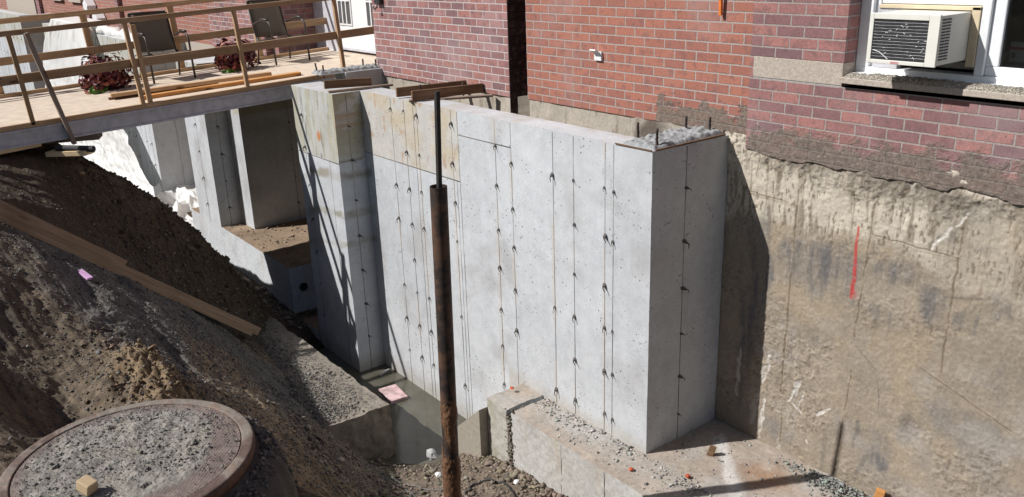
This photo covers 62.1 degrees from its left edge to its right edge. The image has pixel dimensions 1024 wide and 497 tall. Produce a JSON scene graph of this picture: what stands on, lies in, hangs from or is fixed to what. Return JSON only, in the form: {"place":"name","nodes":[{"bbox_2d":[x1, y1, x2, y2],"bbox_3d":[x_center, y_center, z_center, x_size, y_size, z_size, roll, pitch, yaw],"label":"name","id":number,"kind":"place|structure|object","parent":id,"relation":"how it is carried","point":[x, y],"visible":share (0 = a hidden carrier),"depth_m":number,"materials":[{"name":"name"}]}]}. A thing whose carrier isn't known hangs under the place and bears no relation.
{"place":"outdoors","nodes":[
{"label":"outdoors","id":0,"kind":"place"},
{"bbox_2d":[0,143,558,496],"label":"ground","id":1,"kind":"structure","parent":0,"point":[35,160],"depth_m":6.81,"materials":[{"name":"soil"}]},
{"bbox_2d":[0,144,41,154],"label":"plank","id":2,"kind":"object","parent":1,"relation":"on","point":[17,149],"visible":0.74,"depth_m":8.28,"materials":[{"name":"brown wood"}]},
{"bbox_2d":[0,9,49,93],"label":"concrete wall","id":3,"kind":"structure","parent":1,"relation":"on","point":[21,46],"depth_m":24.51,"materials":[{"name":"concrete"}]},
{"bbox_2d":[0,200,126,264],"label":"plank","id":4,"kind":"object","parent":1,"relation":"on","point":[14,210],"visible":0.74,"depth_m":7.39,"materials":[{"name":"brown wood"}]},
{"bbox_2d":[45,149,93,156],"bbox_3d":[-4.406,-0.958,8.469,0.424,0.050,0.160,-1,19,8],"label":"timber block","id":5,"kind":"object","parent":1,"relation":"on","point":[52,153],"depth_m":8.40,"materials":[{"name":"brown wood"}]},
{"bbox_2d":[55,145,95,151],"bbox_3d":[-4.327,-0.990,8.417,0.398,0.074,0.064,1,19,7],"label":"dark roller","id":6,"kind":"object","parent":5,"relation":"on","point":[75,148],"visible":1,"depth_m":8.39,"materials":[{"name":"black metal"}]},
{"bbox_2d":[42,133,102,143],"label":"timber block","id":7,"kind":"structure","parent":1,"relation":"on","point":[98,136],"depth_m":8.66,"materials":[{"name":"brown wood"}]},
{"bbox_2d":[77,269,92,280],"bbox_3d":[-3.476,0.213,6.913,0.190,0.020,0.050,24,31,34],"label":"foam strip","id":8,"kind":"object","parent":1,"relation":"on","point":[85,274],"visible":1,"depth_m":6.89,"materials":[{"name":"pink plastic"}]},
{"bbox_2d":[42,23,194,191],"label":"concrete wall","id":9,"kind":"structure","parent":1,"relation":"on","point":[161,150],"depth_m":15.81,"materials":[{"name":"concrete"}]},
{"bbox_2d":[43,16,154,196],"bbox_3d":[-8.723,-2.978,17.205,1.570,3.037,10.594,-16,24,-35],"label":"plastic sheet","id":10,"kind":"object","parent":9,"relation":"on","point":[113,152],"visible":0.29,"depth_m":17.74,"materials":[{"name":"white plastic"}]},
{"bbox_2d":[91,25,132,40],"bbox_3d":[-7.590,-4.138,16.363,0.320,0.375,3.336,-16,24,-35],"label":"plastic roll","id":11,"kind":"object","parent":9,"relation":"on","point":[112,31],"visible":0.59,"depth_m":16.44,"materials":[{"name":"white plastic"}]},
{"bbox_2d":[0,216,252,335],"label":"plank","id":12,"kind":"object","parent":1,"relation":"on","point":[10,223],"visible":0.9,"depth_m":7.74,"materials":[{"name":"brown wood"}]},
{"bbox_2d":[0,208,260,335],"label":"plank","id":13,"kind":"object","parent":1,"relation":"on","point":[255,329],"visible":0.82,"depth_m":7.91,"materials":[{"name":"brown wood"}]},
{"bbox_2d":[0,399,297,496],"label":"manhole","id":14,"kind":"object","parent":1,"relation":"on","point":[231,476],"visible":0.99,"depth_m":3.22,"materials":[{"name":"concrete"}]},
{"bbox_2d":[76,474,97,496],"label":"wood block","id":15,"kind":"object","parent":14,"relation":"on","point":[86,485],"depth_m":2.96,"materials":[{"name":"beige wood"}]},
{"bbox_2d":[12,404,237,496],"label":"lid grit","id":16,"kind":"object","parent":14,"relation":"on","point":[140,452],"visible":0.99,"depth_m":3.25,"materials":[{"name":"gravel"}]},
{"bbox_2d":[231,413,297,496],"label":"riser grit","id":17,"kind":"object","parent":14,"relation":"on","point":[258,428],"visible":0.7,"depth_m":3.32,"materials":[{"name":"stone"}]},
{"bbox_2d":[19,156,306,416],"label":"soil clods","id":18,"kind":"object","parent":1,"relation":"on","point":[162,390],"visible":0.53,"depth_m":5.86,"materials":[{"name":"soil"}]},
{"bbox_2d":[74,157,280,331],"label":"bank clods","id":19,"kind":"object","parent":1,"relation":"on","point":[121,234],"visible":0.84,"depth_m":9.11,"materials":[{"name":"soil"}]},
{"bbox_2d":[0,0,376,150],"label":"deck","id":20,"kind":"structure","parent":1,"relation":"on","point":[50,113],"depth_m":9.34,"materials":[{"name":"brown wood"}]},
{"bbox_2d":[78,28,133,94],"bbox_3d":[-4.781,-2.212,9.947,0.652,0.738,0.679,-16,24,-35],"label":"hanging basket plant","id":21,"kind":"object","parent":20,"relation":"on","point":[99,83],"visible":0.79,"depth_m":9.85,"materials":[{"name":"red plant"}]},
{"bbox_2d":[127,10,195,83],"bbox_3d":[-4.298,-2.479,10.408,0.549,0.804,0.658,-16,24,-35],"label":"patio chair","id":22,"kind":"object","parent":20,"relation":"on","point":[155,35],"visible":0.73,"depth_m":10.52,"materials":[{"name":"fabric"}]},
{"bbox_2d":[108,83,217,99],"bbox_3d":[-3.915,-1.780,9.582,1.186,0.023,0.060,-16,24,-29],"label":"loose board","id":23,"kind":"object","parent":20,"relation":"on","point":[109,98],"visible":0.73,"depth_m":9.50,"materials":[{"name":"brown wood"}]},
{"bbox_2d":[110,71,271,97],"bbox_3d":[-3.624,-1.876,9.683,1.771,0.040,0.100,-15,23,-28],"label":"loose board","id":24,"kind":"object","parent":20,"relation":"on","point":[184,85],"visible":0.79,"depth_m":9.64,"materials":[{"name":"brown wood"}]},
{"bbox_2d":[144,71,300,99],"bbox_3d":[-3.266,-1.854,9.637,1.822,0.040,0.100,-17,24,-32],"label":"loose board","id":25,"kind":"object","parent":20,"relation":"on","point":[218,85],"visible":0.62,"depth_m":9.58,"materials":[{"name":"orange wood"}]},
{"bbox_2d":[213,38,260,72],"bbox_3d":[-3.563,-2.476,10.872,0.606,0.426,0.595,-16,24,-35],"label":"hanging basket plant","id":26,"kind":"object","parent":20,"relation":"on","point":[229,63],"visible":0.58,"depth_m":10.72,"materials":[{"name":"red plant"}]},
{"bbox_2d":[246,0,310,65],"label":"patio chair","id":27,"kind":"object","parent":20,"relation":"on","point":[267,21],"visible":0.81,"depth_m":11.31,"materials":[{"name":"fabric"}]},
{"bbox_2d":[187,207,320,339],"bbox_3d":[-6.302,-1.088,16.486,1.753,1.043,14.983,-16,24,-35],"label":"concrete footing","id":28,"kind":"object","parent":1,"relation":"on","point":[280,277],"visible":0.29,"depth_m":11.59,"materials":[{"name":"grey concrete"}]},
{"bbox_2d":[153,183,198,225],"bbox_3d":[-6.056,-0.888,15.294,1.544,0.339,3.850,-16,24,-35],"label":"plastic scrap","id":29,"kind":"object","parent":28,"relation":"on","point":[182,200],"visible":0.21,"depth_m":15.27,"materials":[{"name":"white plastic"}]},
{"bbox_2d":[176,56,305,228],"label":"concrete wall","id":30,"kind":"structure","parent":28,"relation":"on","point":[246,165],"depth_m":12.30,"materials":[{"name":"concrete"}]},
{"bbox_2d":[229,222,308,263],"bbox_3d":[-3.273,-0.325,12.396,1.419,0.050,3.203,-16,24,-35],"label":"footing debris","id":31,"kind":"object","parent":28,"relation":"on","point":[292,235],"visible":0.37,"depth_m":12.02,"materials":[{"name":"stone"}]},
{"bbox_2d":[232,264,307,329],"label":"trench stones","id":32,"kind":"object","parent":1,"relation":"on","point":[260,289],"visible":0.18,"depth_m":10.59,"materials":[{"name":"grey gravel"}]},
{"bbox_2d":[257,317,395,458],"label":"concrete block","id":33,"kind":"structure","parent":1,"relation":"on","point":[367,432],"depth_m":7.98,"materials":[{"name":"grey concrete"}]},
{"bbox_2d":[255,316,381,424],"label":"gravel","id":34,"kind":"structure","parent":33,"relation":"on","point":[304,393],"depth_m":8.17,"materials":[{"name":"grey gravel"}]},
{"bbox_2d":[347,451,442,490],"bbox_3d":[-0.972,1.889,7.214,0.953,0.296,0.241,-1,19,4],"label":"cable","id":35,"kind":"object","parent":1,"relation":"on","point":[391,477],"visible":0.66,"depth_m":7.31,"materials":[{"name":"black rubber"}]},
{"bbox_2d":[375,472,414,496],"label":"cable","id":36,"kind":"object","parent":1,"relation":"on","point":[394,483],"visible":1,"depth_m":7.19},
{"bbox_2d":[264,397,540,496],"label":"pit stones","id":37,"kind":"object","parent":1,"relation":"on","point":[328,472],"visible":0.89,"depth_m":7.06,"materials":[{"name":"gravel"}]},
{"bbox_2d":[426,448,437,459],"bbox_3d":[-0.694,1.789,7.382,0.091,0.094,0.117,-16,24,-35],"label":"rock","id":38,"kind":"object","parent":1,"relation":"on","point":[431,454],"visible":1,"depth_m":7.36,"materials":[{"name":"white stone"}]},
{"bbox_2d":[430,91,461,496],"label":"steel pipe","id":39,"kind":"object","parent":1,"relation":"on","point":[451,467],"visible":1,"depth_m":5.21,"materials":[{"name":"brown metal"}]},
{"bbox_2d":[465,479,515,496],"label":"cable","id":40,"kind":"object","parent":1,"relation":"on","point":[505,483],"visible":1,"depth_m":7.08,"materials":[{"name":"black rubber"}]},
{"bbox_2d":[459,452,568,496],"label":"gravel","id":41,"kind":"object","parent":1,"relation":"on","point":[500,466],"visible":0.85,"depth_m":7.15,"materials":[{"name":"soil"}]},
{"bbox_2d":[504,402,535,465],"bbox_3d":[0.073,1.595,7.345,0.307,0.565,0.142,-16,24,-35],"label":"joint rubble","id":42,"kind":"object","parent":1,"relation":"on","point":[509,450],"visible":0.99,"depth_m":7.28,"materials":[{"name":"stone"}]},
{"bbox_2d":[458,384,872,496],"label":"concrete footing","id":43,"kind":"object","parent":1,"relation":"on","point":[561,464],"visible":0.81,"depth_m":6.59,"materials":[{"name":"concrete"}]},
{"bbox_2d":[291,63,728,453],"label":"concrete wall","id":44,"kind":"structure","parent":43,"relation":"on","point":[586,271],"depth_m":7.19,"materials":[{"name":"concrete"}]},
{"bbox_2d":[324,77,371,88],"bbox_3d":[-1.722,-1.736,8.922,0.508,0.085,0.030,-10,21,-26],"label":"form board","id":45,"kind":"object","parent":44,"relation":"on","point":[345,83],"visible":1,"depth_m":8.90,"materials":[{"name":"brown wood"}]},
{"bbox_2d":[328,84,392,92],"bbox_3d":[-1.581,-1.677,8.891,0.707,0.022,0.050,-12,22,-27],"label":"form board","id":46,"kind":"object","parent":44,"relation":"on","point":[358,88],"visible":1,"depth_m":8.87,"materials":[{"name":"brown wood"}]},
{"bbox_2d":[396,80,466,96],"bbox_3d":[-0.775,-1.584,8.396,0.789,0.090,0.031,-12,22,-27],"label":"form board","id":47,"kind":"object","parent":44,"relation":"on","point":[403,91],"visible":0.69,"depth_m":8.33,"materials":[{"name":"brown wood"}]},
{"bbox_2d":[409,94,492,101],"bbox_3d":[-0.583,-1.437,8.120,0.805,0.020,0.070,-6,20,-10],"label":"form board","id":48,"kind":"object","parent":44,"relation":"on","point":[464,97],"visible":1,"depth_m":8.11,"materials":[{"name":"brown wood"}]},
{"bbox_2d":[411,83,483,100],"bbox_3d":[-0.614,-1.505,8.153,0.750,0.090,0.030,-12,22,-26],"label":"form board","id":49,"kind":"object","parent":48,"relation":"on","point":[448,91],"visible":1,"depth_m":8.14,"materials":[{"name":"brown wood"}]},
{"bbox_2d":[636,122,639,137],"bbox_3d":[0.892,-0.813,6.017,0.021,0.161,0.026,-16,24,-35],"label":"rebar stub","id":50,"kind":"object","parent":44,"relation":"on","point":[637,127],"visible":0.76,"depth_m":6.00,"materials":[{"name":"metal"}]},
{"bbox_2d":[655,128,658,144],"bbox_3d":[0.996,-0.749,5.838,0.019,0.150,0.019,9,22,28],"label":"rebar stub","id":51,"kind":"object","parent":44,"relation":"on","point":[657,134],"visible":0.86,"depth_m":5.83,"materials":[{"name":"metal"}]},
{"bbox_2d":[685,116,687,127],"bbox_3d":[1.292,-0.915,6.308,0.019,0.135,0.019,9,22,28],"label":"rebar stub","id":52,"kind":"object","parent":44,"relation":"on","point":[686,120],"visible":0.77,"depth_m":6.29,"materials":[{"name":"metal"}]},
{"bbox_2d":[708,117,711,129],"bbox_3d":[1.442,-0.888,6.200,0.019,0.145,0.019,9,22,28],"label":"rebar stub","id":53,"kind":"object","parent":44,"relation":"on","point":[709,125],"visible":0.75,"depth_m":6.19,"materials":[{"name":"metal"}]},
{"bbox_2d":[535,398,836,496],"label":"footing crumbs","id":54,"kind":"object","parent":43,"relation":"on","point":[630,452],"visible":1,"depth_m":6.53,"materials":[{"name":"stone"}]},
{"bbox_2d":[706,445,716,456],"bbox_3d":[1.518,1.541,6.466,0.050,0.090,0.025,23,26,16],"label":"wood offcut","id":55,"kind":"object","parent":43,"relation":"on","point":[711,450],"visible":1,"depth_m":6.45,"materials":[{"name":"brown wood"}]},
{"bbox_2d":[774,455,871,496],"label":"corner gravel","id":56,"kind":"structure","parent":43,"relation":"on","point":[833,482],"depth_m":6.06,"materials":[{"name":"grey gravel"}]},
{"bbox_2d":[874,487,885,496],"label":"wood offcut","id":57,"kind":"object","parent":56,"relation":"on","point":[879,492],"visible":1,"depth_m":5.81,"materials":[{"name":"orange wood"}]},
{"bbox_2d":[319,348,466,464],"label":"water","id":58,"kind":"structure","parent":0,"point":[416,422],"depth_m":8.76,"materials":[{"name":"grey liquid"}]},
{"bbox_2d":[379,384,407,403],"bbox_3d":[-1.278,1.572,9.152,0.200,0.050,0.330,-13,22,-29],"label":"foam offcut","id":59,"kind":"object","parent":58,"relation":"on","point":[394,393],"visible":1,"depth_m":9.11,"materials":[{"name":"pink plastic"}]},
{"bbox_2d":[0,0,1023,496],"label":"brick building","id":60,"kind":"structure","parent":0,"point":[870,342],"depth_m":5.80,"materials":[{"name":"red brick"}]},
{"bbox_2d":[68,0,82,2],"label":"window","id":61,"kind":"structure","parent":60,"relation":"attached to","point":[78,1],"depth_m":20.88,"materials":[{"name":"white paint"}]},
{"bbox_2d":[83,0,95,9],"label":"dryer vent","id":62,"kind":"object","parent":60,"relation":"attached to","point":[89,4],"visible":0.69,"depth_m":19.71,"materials":[{"name":"white paint"}]},
{"bbox_2d":[92,14,105,19],"bbox_3d":[-9.413,-5.188,19.399,0.200,0.418,0.396,-16,24,-35],"label":"dryer vent","id":63,"kind":"object","parent":60,"relation":"attached to","point":[99,16],"visible":0.35,"depth_m":19.26,"materials":[{"name":"white paint"}]},
{"bbox_2d":[336,0,375,51],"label":"door","id":64,"kind":"structure","parent":60,"relation":"in","point":[353,14],"depth_m":11.48,"materials":[{"name":"white paint"}]},
{"bbox_2d":[373,0,382,9],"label":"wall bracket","id":65,"kind":"object","parent":60,"relation":"attached to","point":[376,2],"depth_m":9.46,"materials":[{"name":"black metal"}]},
{"bbox_2d":[589,49,602,60],"bbox_3d":[0.699,-1.609,7.065,0.072,0.096,0.090,-16,24,-35],"label":"outlet cover","id":66,"kind":"object","parent":60,"relation":"attached to","point":[598,55],"visible":1,"depth_m":7.06,"materials":[{"name":"white paint"}]},
{"bbox_2d":[719,0,722,15],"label":"marker peg","id":67,"kind":"object","parent":60,"relation":"attached to","point":[720,7],"visible":1,"depth_m":5.98,"materials":[{"name":"orange paint"}]},
{"bbox_2d":[866,4,982,68],"bbox_3d":[2.333,-1.215,4.968,0.421,0.380,0.618,-16,24,-35],"label":"window air conditioner","id":68,"kind":"object","parent":60,"relation":"on","point":[920,35],"depth_m":4.80,"materials":[{"name":"plastic"}]},
{"bbox_2d":[839,0,1023,101],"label":"window","id":69,"kind":"structure","parent":60,"relation":"in","point":[990,79],"depth_m":4.84,"materials":[{"name":"plastic"}]},
{"bbox_2d":[1003,51,1009,60],"bbox_3d":[2.922,-1.147,5.059,0.070,0.045,0.070,-16,24,-35],"label":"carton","id":70,"kind":"object","parent":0,"point":[1006,56],"visible":0.27,"depth_m":5.02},
{"bbox_2d":[1008,41,1023,62],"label":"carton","id":71,"kind":"object","parent":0,"point":[1016,53],"visible":1,"depth_m":4.93,"materials":[{"name":"black cardboard"}]}
]}

